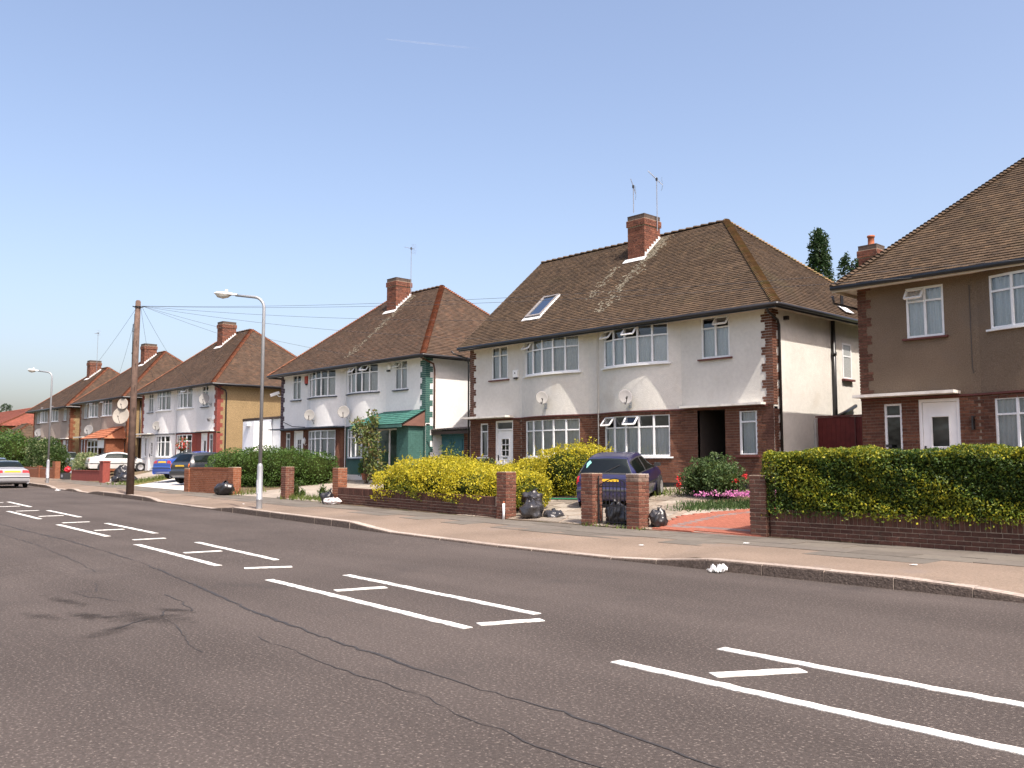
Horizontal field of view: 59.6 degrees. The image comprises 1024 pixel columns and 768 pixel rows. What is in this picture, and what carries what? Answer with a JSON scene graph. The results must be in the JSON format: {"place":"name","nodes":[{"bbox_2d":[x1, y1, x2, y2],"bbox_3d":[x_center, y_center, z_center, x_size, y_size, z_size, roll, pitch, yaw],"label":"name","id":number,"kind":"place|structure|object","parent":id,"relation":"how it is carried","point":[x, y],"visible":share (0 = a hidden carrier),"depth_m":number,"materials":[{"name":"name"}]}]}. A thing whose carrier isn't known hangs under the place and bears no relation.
{"place":"outdoors","nodes":[
{"label":"outdoors","id":0,"kind":"place"},
{"bbox_2d":[62,469,884,544],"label":"garden ground","id":1,"kind":"structure","parent":0,"point":[279,487],"depth_m":26.13,"materials":[{"name":"brown soil"}]},
{"bbox_2d":[0,426,35,466],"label":"bush","id":2,"kind":"object","parent":1,"relation":"on","point":[13,447],"visible":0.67,"depth_m":73.38,"materials":[{"name":"green plant"}]},
{"bbox_2d":[24,461,60,478],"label":"garden wall","id":3,"kind":"structure","parent":1,"relation":"on","point":[40,471],"depth_m":62.65,"materials":[{"name":"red brick"}]},
{"bbox_2d":[23,436,70,472],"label":"dark hedge","id":4,"kind":"object","parent":1,"relation":"on","point":[36,451],"visible":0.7,"depth_m":64.08,"materials":[{"name":"green plant"}]},
{"bbox_2d":[69,451,98,469],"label":"bush","id":5,"kind":"object","parent":1,"relation":"on","point":[78,462],"visible":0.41,"depth_m":57.91,"materials":[{"name":"green plant"}]},
{"bbox_2d":[71,470,98,480],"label":"garden wall","id":6,"kind":"structure","parent":1,"relation":"on","point":[86,475],"depth_m":54.92,"materials":[{"name":"red paint"}]},
{"bbox_2d":[99,461,110,482],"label":"garden wall","id":7,"kind":"structure","parent":1,"relation":"on","point":[104,473],"depth_m":51.15,"materials":[{"name":"red paint"}]},
{"bbox_2d":[84,452,144,470],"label":"parked car","id":8,"kind":"object","parent":1,"relation":"on","point":[116,459],"visible":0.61,"depth_m":56.79,"materials":[{"name":"white paint"}]},
{"bbox_2d":[106,471,163,483],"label":"drive","id":9,"kind":"structure","parent":1,"relation":"on","point":[147,474],"depth_m":53.15,"materials":[{"name":"concrete"}]},
{"bbox_2d":[100,474,173,484],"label":"grass","id":10,"kind":"structure","parent":1,"relation":"on","point":[161,477],"depth_m":48.63,"materials":[{"name":"green plant"}]},
{"bbox_2d":[134,478,183,489],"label":"white concrete drive","id":11,"kind":"structure","parent":1,"relation":"on","point":[173,484],"depth_m":44.40,"materials":[{"name":"white concrete"}]},
{"bbox_2d":[152,451,203,478],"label":"parked car","id":12,"kind":"object","parent":11,"relation":"on","point":[161,466],"visible":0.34,"depth_m":46.01,"materials":[{"name":"blue paint"}]},
{"bbox_2d":[169,452,219,482],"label":"parked car","id":13,"kind":"object","parent":11,"relation":"on","point":[180,463],"visible":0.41,"depth_m":43.12,"materials":[{"name":"grey paint"}]},
{"bbox_2d":[184,467,240,494],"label":"garden wall","id":14,"kind":"structure","parent":1,"relation":"on","point":[203,479],"depth_m":36.78,"materials":[{"name":"red brick"}]},
{"bbox_2d":[204,445,338,487],"bbox_3d":[-10.868,3.631,39.549,7.819,1.926,2.793,-3,-6,33],"label":"green hedge","id":15,"kind":"object","parent":1,"relation":"on","point":[310,468],"visible":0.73,"depth_m":38.19,"materials":[{"name":"green plant"}]},
{"bbox_2d":[280,467,293,498],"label":"gate pillar","id":16,"kind":"structure","parent":1,"relation":"on","point":[287,481],"depth_m":31.66,"materials":[{"name":"brick"}]},
{"bbox_2d":[237,480,382,501],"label":"concrete drive","id":17,"kind":"structure","parent":1,"relation":"on","point":[309,489],"depth_m":35.02,"materials":[{"name":"beige concrete"}]},
{"bbox_2d":[332,468,346,497],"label":"gate pillar","id":18,"kind":"structure","parent":1,"relation":"on","point":[339,478],"depth_m":28.70,"materials":[{"name":"orange brick"}]},
{"bbox_2d":[349,409,388,483],"bbox_3d":[-5.814,2.557,36.312,0.916,3.119,2.338,3,-6,-34],"label":"climbing shrub","id":19,"kind":"object","parent":1,"relation":"on","point":[366,437],"visible":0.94,"depth_m":36.15,"materials":[{"name":"green plant"}]},
{"bbox_2d":[338,487,496,518],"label":"garden wall","id":20,"kind":"structure","parent":1,"relation":"on","point":[484,506],"depth_m":24.41,"materials":[{"name":"brown brick"}]},
{"bbox_2d":[369,448,554,506],"bbox_3d":[-1.530,2.647,25.148,3.050,1.701,6.946,5,-7,-43],"label":"golden hedge","id":21,"kind":"object","parent":1,"relation":"on","point":[451,475],"visible":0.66,"depth_m":23.96,"materials":[{"name":"yellow plant"}]},
{"bbox_2d":[229,484,698,530],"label":"grass","id":22,"kind":"structure","parent":1,"relation":"on","point":[316,497],"depth_m":30.11,"materials":[{"name":"green plant"}]},
{"bbox_2d":[496,472,515,518],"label":"gate pillar","id":23,"kind":"structure","parent":1,"relation":"on","point":[506,487],"depth_m":21.59,"materials":[{"name":"brick"}]},
{"bbox_2d":[519,497,543,518],"bbox_3d":[0.465,2.962,21.319,0.609,0.561,0.581,5,-7,-43],"label":"bin bag","id":24,"kind":"object","parent":1,"relation":"on","point":[530,508],"visible":0.84,"depth_m":21.12,"materials":[{"name":"grey plastic"}]},
{"bbox_2d":[521,489,542,503],"bbox_3d":[0.501,2.736,21.656,0.514,0.410,0.521,5,-7,-43],"label":"bin bag","id":25,"kind":"object","parent":24,"relation":"on","point":[535,494],"visible":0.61,"depth_m":21.55,"materials":[{"name":"grey plastic"}]},
{"bbox_2d":[487,436,613,496],"bbox_3d":[0.434,2.656,28.338,2.324,1.897,7.651,3,-6,-34],"label":"golden hedge","id":26,"kind":"object","parent":1,"relation":"on","point":[563,467],"visible":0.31,"depth_m":25.84,"materials":[{"name":"yellow plant"}]},
{"bbox_2d":[457,487,722,529],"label":"crazy paving drive","id":27,"kind":"structure","parent":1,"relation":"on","point":[575,517],"depth_m":22.66,"materials":[{"name":"beige stone"}]},
{"bbox_2d":[543,508,564,517],"bbox_3d":[0.973,3.081,21.258,0.443,0.274,0.565,5,-7,-43],"label":"bin bag","id":28,"kind":"object","parent":27,"relation":"on","point":[553,512],"visible":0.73,"depth_m":21.11,"materials":[{"name":"grey plastic"}]},
{"bbox_2d":[598,476,626,523],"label":"garden gate","id":29,"kind":"structure","parent":27,"relation":"on","point":[613,505],"depth_m":19.30,"materials":[{"name":"black metal"}]},
{"bbox_2d":[605,499,625,523],"bbox_3d":[2.306,2.791,19.507,0.554,0.567,0.475,-1,-5,9],"label":"bin bag","id":30,"kind":"object","parent":27,"relation":"on","point":[616,515],"visible":0.56,"depth_m":19.32,"materials":[{"name":"plastic"}]},
{"bbox_2d":[576,452,662,505],"bbox_3d":[2.940,2.485,23.979,1.901,1.393,3.532,-2,0,21],"label":"parked car","id":31,"kind":"object","parent":27,"relation":"on","point":[616,465],"visible":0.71,"depth_m":22.64,"materials":[{"name":"purple paint"}]},
{"bbox_2d":[666,496,775,511],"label":"grass","id":32,"kind":"structure","parent":27,"relation":"on","point":[718,503],"depth_m":21.25,"materials":[{"name":"green plant"}]},
{"bbox_2d":[690,489,748,496],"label":"pink flowers","id":33,"kind":"object","parent":32,"relation":"on","point":[743,493],"visible":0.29,"depth_m":21.84,"materials":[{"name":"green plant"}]},
{"bbox_2d":[581,473,602,525],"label":"gate pillar","id":34,"kind":"structure","parent":1,"relation":"on","point":[589,497],"depth_m":19.60,"materials":[{"name":"brick"}]},
{"bbox_2d":[626,474,649,529],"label":"gate pillar","id":35,"kind":"structure","parent":1,"relation":"on","point":[637,500],"depth_m":18.57,"materials":[{"name":"brick"}]},
{"bbox_2d":[675,452,749,497],"bbox_3d":[5.230,2.391,23.454,1.352,1.313,2.436,3,-6,-28],"label":"flowering shrub","id":36,"kind":"object","parent":1,"relation":"on","point":[712,475],"visible":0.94,"depth_m":23.13,"materials":[{"name":"green plant"}]},
{"bbox_2d":[652,508,775,536],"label":"block paved drive","id":37,"kind":"structure","parent":1,"relation":"on","point":[734,522],"depth_m":18.54,"materials":[{"name":"red brick"}]},
{"bbox_2d":[749,475,774,536],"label":"gate pillar","id":38,"kind":"structure","parent":1,"relation":"on","point":[759,523],"depth_m":16.71,"materials":[{"name":"brown brick"}]},
{"bbox_2d":[760,443,1023,529],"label":"privet hedge","id":39,"kind":"object","parent":1,"relation":"on","point":[960,481],"visible":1,"depth_m":14.89,"materials":[{"name":"green plant"}]},
{"bbox_2d":[770,509,1023,553],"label":"garden wall","id":40,"kind":"structure","parent":1,"relation":"on","point":[1009,538],"depth_m":14.80,"materials":[{"name":"brown brick"}]},
{"bbox_2d":[0,484,1023,767],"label":"road","id":41,"kind":"structure","parent":0,"point":[142,634],"depth_m":7.12,"materials":[{"name":"grey asphalt"}]},
{"bbox_2d":[0,461,29,487],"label":"parked car","id":42,"kind":"object","parent":41,"relation":"on","point":[16,473],"visible":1,"depth_m":46.66,"materials":[{"name":"silver metal"}]},
{"bbox_2d":[28,482,1023,602],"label":"kerb","id":43,"kind":"structure","parent":41,"relation":"on","point":[878,580],"depth_m":12.45,"materials":[{"name":"concrete"}]},
{"bbox_2d":[706,563,727,571],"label":"plastic litter","id":44,"kind":"object","parent":41,"relation":"on","point":[720,568],"visible":1,"depth_m":12.56,"materials":[{"name":"white plastic"}]},
{"bbox_2d":[0,0,1023,411],"label":"sky","id":45,"kind":"structure","parent":0,"point":[165,153],"materials":[{"name":"blue"}]},
{"bbox_2d":[30,477,1023,593],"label":"footway","id":46,"kind":"structure","parent":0,"point":[1000,571],"depth_m":15.82,"materials":[{"name":"beige concrete"}]},
{"bbox_2d":[27,368,52,482],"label":"street lamp","id":47,"kind":"object","parent":46,"relation":"on","point":[48,460],"visible":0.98,"depth_m":51.00,"materials":[{"name":"metal"}]},
{"bbox_2d":[126,300,143,494],"bbox_3d":[-15.089,0.528,35.783,0.416,7.871,0.492,2,-5,-20],"label":"telegraph pole","id":48,"kind":"object","parent":46,"relation":"on","point":[132,420],"visible":0.99,"depth_m":35.68,"materials":[{"name":"brown wood"}]},
{"bbox_2d":[143,306,507,339],"bbox_3d":[-7.369,-2.344,33.814,15.621,1.960,0.010,-1,-5,16],"label":"overhead wire","id":49,"kind":"object","parent":48,"relation":"attached to","point":[338,330],"visible":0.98,"depth_m":33.52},
{"bbox_2d":[169,259,1023,306],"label":"overhead wire","id":50,"kind":"object","parent":48,"relation":"attached to","point":[584,293],"visible":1,"depth_m":25.02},
{"bbox_2d":[214,480,234,494],"bbox_3d":[-11.195,4.024,34.697,0.752,0.592,1.042,5,-7,-43],"label":"bin bag","id":51,"kind":"object","parent":46,"relation":"on","point":[225,487],"visible":0.92,"depth_m":34.41,"materials":[{"name":"plastic"}]},
{"bbox_2d":[214,289,265,508],"bbox_3d":[-8.063,0.435,26.328,1.677,6.552,0.250,-1,-5,10],"label":"street lamp","id":52,"kind":"object","parent":46,"relation":"on","point":[259,480],"visible":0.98,"depth_m":26.16,"materials":[{"name":"metal"}]},
{"bbox_2d":[323,497,341,504],"bbox_3d":[-5.654,3.667,28.107,0.472,0.257,0.677,5,-7,-43],"label":"carrier bag","id":53,"kind":"object","parent":46,"relation":"on","point":[333,501],"visible":0.99,"depth_m":27.92,"materials":[{"name":"white plastic"}]},
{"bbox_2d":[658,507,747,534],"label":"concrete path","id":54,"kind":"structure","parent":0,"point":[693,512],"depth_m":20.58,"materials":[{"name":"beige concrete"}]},
{"bbox_2d":[649,506,667,527],"bbox_3d":[3.051,2.764,18.621,0.400,0.467,0.353,5,-7,-43],"label":"bin bag","id":55,"kind":"object","parent":54,"relation":"on","point":[658,517],"visible":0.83,"depth_m":18.51,"materials":[{"name":"plastic"}]},
{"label":"back ground","id":56,"kind":"structure","parent":0,"visible":0},
{"bbox_2d":[0,408,33,431],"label":"bungalow","id":57,"kind":"object","parent":56,"relation":"on","point":[11,419],"visible":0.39,"depth_m":103.33,"materials":[{"name":"red tile"}]},
{"bbox_2d":[4,423,33,440],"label":"bungalow","id":58,"kind":"object","parent":56,"relation":"on","point":[26,429],"visible":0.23,"depth_m":89.00,"materials":[{"name":"orange brick"}]},
{"bbox_2d":[25,360,118,454],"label":"semi detached house","id":59,"kind":"structure","parent":56,"relation":"on","point":[65,417],"depth_m":72.39,"materials":[{"name":"red brick"}]},
{"bbox_2d":[70,343,182,470],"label":"semi detached house","id":60,"kind":"structure","parent":56,"relation":"on","point":[98,406],"depth_m":63.50,"materials":[{"name":"red brick"}]},
{"bbox_2d":[86,402,98,418],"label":"window","id":61,"kind":"structure","parent":60,"relation":"in","point":[93,407],"depth_m":64.76,"materials":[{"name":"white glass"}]},
{"bbox_2d":[99,401,111,416],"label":"window","id":62,"kind":"structure","parent":60,"relation":"in","point":[106,405],"depth_m":62.79,"materials":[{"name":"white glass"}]},
{"bbox_2d":[112,408,128,423],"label":"satellite dish","id":63,"kind":"object","parent":60,"relation":"attached to","point":[120,416],"visible":1,"depth_m":59.67,"materials":[{"name":"metal"}]},
{"bbox_2d":[136,321,296,470],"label":"semi detached house","id":64,"kind":"structure","parent":56,"relation":"on","point":[223,372],"depth_m":53.08,"materials":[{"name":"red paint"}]},
{"bbox_2d":[148,436,153,470],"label":"door","id":65,"kind":"structure","parent":64,"relation":"in","point":[151,438],"depth_m":57.33,"materials":[{"name":"white plastic"}]},
{"bbox_2d":[154,436,169,457],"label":"window","id":66,"kind":"structure","parent":64,"relation":"in","point":[162,442],"depth_m":55.19,"materials":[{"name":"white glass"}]},
{"bbox_2d":[155,391,171,411],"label":"window","id":67,"kind":"structure","parent":64,"relation":"in","point":[164,398],"depth_m":55.36,"materials":[{"name":"white glass"}]},
{"bbox_2d":[175,437,189,451],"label":"hanging basket","id":68,"kind":"object","parent":64,"relation":"on","point":[180,448],"visible":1,"depth_m":51.59,"materials":[{"name":"red plant"}]},
{"bbox_2d":[175,388,193,409],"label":"window","id":69,"kind":"structure","parent":64,"relation":"in","point":[185,396],"depth_m":52.99,"materials":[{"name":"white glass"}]},
{"bbox_2d":[176,434,205,453],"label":"window","id":70,"kind":"structure","parent":64,"relation":"in","point":[188,436],"depth_m":52.86,"materials":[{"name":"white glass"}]},
{"bbox_2d":[199,393,211,406],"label":"satellite dish","id":71,"kind":"object","parent":64,"relation":"attached to","point":[204,398],"visible":1,"depth_m":50.63,"materials":[{"name":"plastic"}]},
{"bbox_2d":[242,416,280,451],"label":"garage","id":72,"kind":"structure","parent":56,"relation":"on","point":[251,433],"depth_m":48.72,"materials":[{"name":"white paint"}]},
{"bbox_2d":[267,277,489,481],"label":"semi detached house","id":73,"kind":"structure","parent":56,"relation":"on","point":[416,393],"depth_m":39.53,"materials":[{"name":"brick"}]},
{"bbox_2d":[290,375,301,401],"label":"window","id":74,"kind":"structure","parent":73,"relation":"in","point":[296,379],"depth_m":44.09,"materials":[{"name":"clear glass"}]},
{"bbox_2d":[294,431,302,453],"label":"door","id":75,"kind":"structure","parent":73,"relation":"in","point":[297,435],"depth_m":43.72,"materials":[{"name":"white plastic"}]},
{"bbox_2d":[307,369,336,399],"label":"window","id":76,"kind":"structure","parent":73,"relation":"in","point":[321,385],"depth_m":41.93,"materials":[{"name":"white glass"}]},
{"bbox_2d":[308,430,335,458],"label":"window","id":77,"kind":"structure","parent":73,"relation":"in","point":[319,440],"depth_m":41.40,"materials":[{"name":"white glass"}]},
{"bbox_2d":[338,406,349,420],"bbox_3d":[-7.347,1.307,39.480,0.586,0.720,0.431,5,-7,-43],"label":"satellite dish","id":78,"kind":"object","parent":73,"relation":"attached to","point":[343,411],"visible":1,"depth_m":39.49,"materials":[{"name":"plastic"}]},
{"bbox_2d":[345,428,377,458],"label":"window","id":79,"kind":"structure","parent":73,"relation":"in","point":[352,451],"depth_m":39.53,"materials":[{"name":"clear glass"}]},
{"bbox_2d":[346,364,379,395],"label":"window","id":80,"kind":"structure","parent":73,"relation":"in","point":[360,380],"depth_m":39.18,"materials":[{"name":"clear glass"}]},
{"bbox_2d":[392,360,408,391],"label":"window","id":81,"kind":"structure","parent":73,"relation":"in","point":[401,367],"depth_m":37.64,"materials":[{"name":"clear glass"}]},
{"bbox_2d":[430,426,469,460],"bbox_3d":[-1.184,2.749,36.316,3.250,2.338,2.850,5,-7,-43],"label":"lean to","id":82,"kind":"object","parent":56,"relation":"on","point":[460,438],"visible":0.19,"depth_m":35.76,"materials":[{"name":"blue paint"}]},
{"bbox_2d":[451,213,884,489],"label":"semi detached house","id":83,"kind":"structure","parent":56,"relation":"on","point":[749,376],"depth_m":28.10,"materials":[{"name":"brick"}]},
{"bbox_2d":[144,306,668,320],"bbox_3d":[-5.097,-2.559,31.355,21.626,1.960,0.010,-2,-6,25],"label":"overhead wire","id":84,"kind":"object","parent":83,"relation":"attached to","point":[401,319],"visible":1,"depth_m":30.15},
{"bbox_2d":[477,423,504,457],"bbox_3d":[-0.739,2.138,33.752,0.990,1.332,0.620,5,-7,-43],"label":"window","id":85,"kind":"structure","parent":83,"relation":"in","point":[484,427],"depth_m":33.66,"materials":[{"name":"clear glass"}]},
{"bbox_2d":[488,346,509,381],"bbox_3d":[-0.160,-0.738,33.338,0.990,1.312,1.080,5,-7,-43],"label":"window","id":86,"kind":"structure","parent":83,"relation":"in","point":[499,356],"depth_m":33.11,"materials":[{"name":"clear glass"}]},
{"bbox_2d":[496,420,512,464],"bbox_3d":[-0.168,2.445,32.738,0.359,2.200,0.960,5,-7,-43],"label":"door","id":87,"kind":"structure","parent":83,"relation":"in","point":[503,433],"depth_m":32.82,"materials":[{"name":"white plastic"}]},
{"bbox_2d":[522,294,559,320],"bbox_3d":[1.076,-2.825,33.014,1.163,1.062,0.960,5,-7,-43],"label":"roof window","id":88,"kind":"structure","parent":83,"relation":"in","point":[536,312],"depth_m":32.94,"materials":[{"name":"white glass"}]},
{"bbox_2d":[536,391,547,408],"bbox_3d":[1.073,0.541,30.361,0.464,0.601,0.363,5,-7,-43],"label":"satellite dish","id":89,"kind":"object","parent":83,"relation":"attached to","point":[541,397],"visible":1,"depth_m":30.38,"materials":[{"name":"plastic"}]},
{"bbox_2d":[521,335,581,377],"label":"window","id":90,"kind":"structure","parent":83,"relation":"in","point":[561,355],"depth_m":30.65,"materials":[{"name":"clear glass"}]},
{"bbox_2d":[524,419,579,458],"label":"window","id":91,"kind":"structure","parent":83,"relation":"in","point":[542,434],"depth_m":30.61,"materials":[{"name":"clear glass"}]},
{"bbox_2d":[619,389,631,407],"bbox_3d":[3.577,0.448,27.627,0.501,0.571,0.368,5,-7,-43],"label":"satellite dish","id":92,"kind":"object","parent":83,"relation":"attached to","point":[625,396],"visible":1,"depth_m":27.64,"materials":[{"name":"plastic"}]},
{"bbox_2d":[599,323,671,369],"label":"window","id":93,"kind":"structure","parent":83,"relation":"in","point":[648,347],"depth_m":28.08,"materials":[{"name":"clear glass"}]},
{"bbox_2d":[600,413,672,457],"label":"window","id":94,"kind":"structure","parent":83,"relation":"in","point":[648,435],"depth_m":27.91,"materials":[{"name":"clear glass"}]},
{"bbox_2d":[697,315,732,360],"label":"window","id":95,"kind":"structure","parent":83,"relation":"in","point":[715,338],"depth_m":26.27,"materials":[{"name":"clear glass"}]},
{"bbox_2d":[736,410,760,456],"bbox_3d":[6.956,1.406,25.475,0.990,1.352,0.750,5,-7,-43],"label":"window","id":96,"kind":"structure","parent":83,"relation":"in","point":[748,419],"depth_m":25.33,"materials":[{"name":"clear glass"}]},
{"bbox_2d":[841,343,855,381],"bbox_3d":[10.367,-0.666,27.624,0.670,1.170,0.130,5,-7,-43],"label":"side window","id":97,"kind":"structure","parent":83,"relation":"in","point":[846,348],"depth_m":27.63,"materials":[{"name":"white plastic"}]},
{"bbox_2d":[805,227,836,281],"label":"conifer tree","id":98,"kind":"object","parent":56,"relation":"on","point":[819,258],"visible":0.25,"depth_m":48.61,"materials":[{"name":"green plant"}]},
{"bbox_2d":[814,414,862,457],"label":"side gate","id":99,"kind":"structure","parent":56,"relation":"on","point":[837,431],"depth_m":25.53,"materials":[{"name":"red wood"}]},
{"bbox_2d":[836,251,858,278],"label":"conifer tree","id":100,"kind":"object","parent":56,"relation":"on","point":[844,263],"visible":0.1,"depth_m":52.87,"materials":[{"name":"green plant"}]},
{"bbox_2d":[829,157,1023,456],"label":"semi detached house","id":101,"kind":"structure","parent":56,"relation":"on","point":[941,356],"depth_m":21.59,"materials":[{"name":"brick"}]},
{"bbox_2d":[152,278,904,307],"bbox_3d":[-2.656,-2.839,28.718,28.425,1.860,0.010,-3,-6,30],"label":"overhead wire","id":102,"kind":"object","parent":101,"relation":"attached to","point":[515,301],"visible":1,"depth_m":27.05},
{"bbox_2d":[884,403,902,449],"bbox_3d":[9.796,1.140,22.495,0.888,1.300,0.440,5,-7,-43],"label":"window","id":103,"kind":"structure","parent":101,"relation":"in","point":[893,412],"depth_m":22.59,"materials":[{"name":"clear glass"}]},
{"bbox_2d":[902,284,948,340],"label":"window","id":104,"kind":"structure","parent":101,"relation":"in","point":[924,305],"depth_m":21.82,"materials":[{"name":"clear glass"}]},
{"bbox_2d":[918,398,960,449],"bbox_3d":[10.329,1.460,21.445,0.359,2.200,0.960,5,-7,-43],"label":"door","id":105,"kind":"structure","parent":101,"relation":"in","point":[939,420],"depth_m":21.55,"materials":[{"name":"white plastic"}]},
{"bbox_2d":[986,269,1023,331],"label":"window","id":106,"kind":"structure","parent":101,"relation":"in","point":[1006,290],"depth_m":20.29,"materials":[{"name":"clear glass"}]},
{"bbox_2d":[995,397,1023,446],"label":"window","id":107,"kind":"structure","parent":101,"relation":"in","point":[1009,412],"depth_m":20.14,"materials":[{"name":"clear glass"}]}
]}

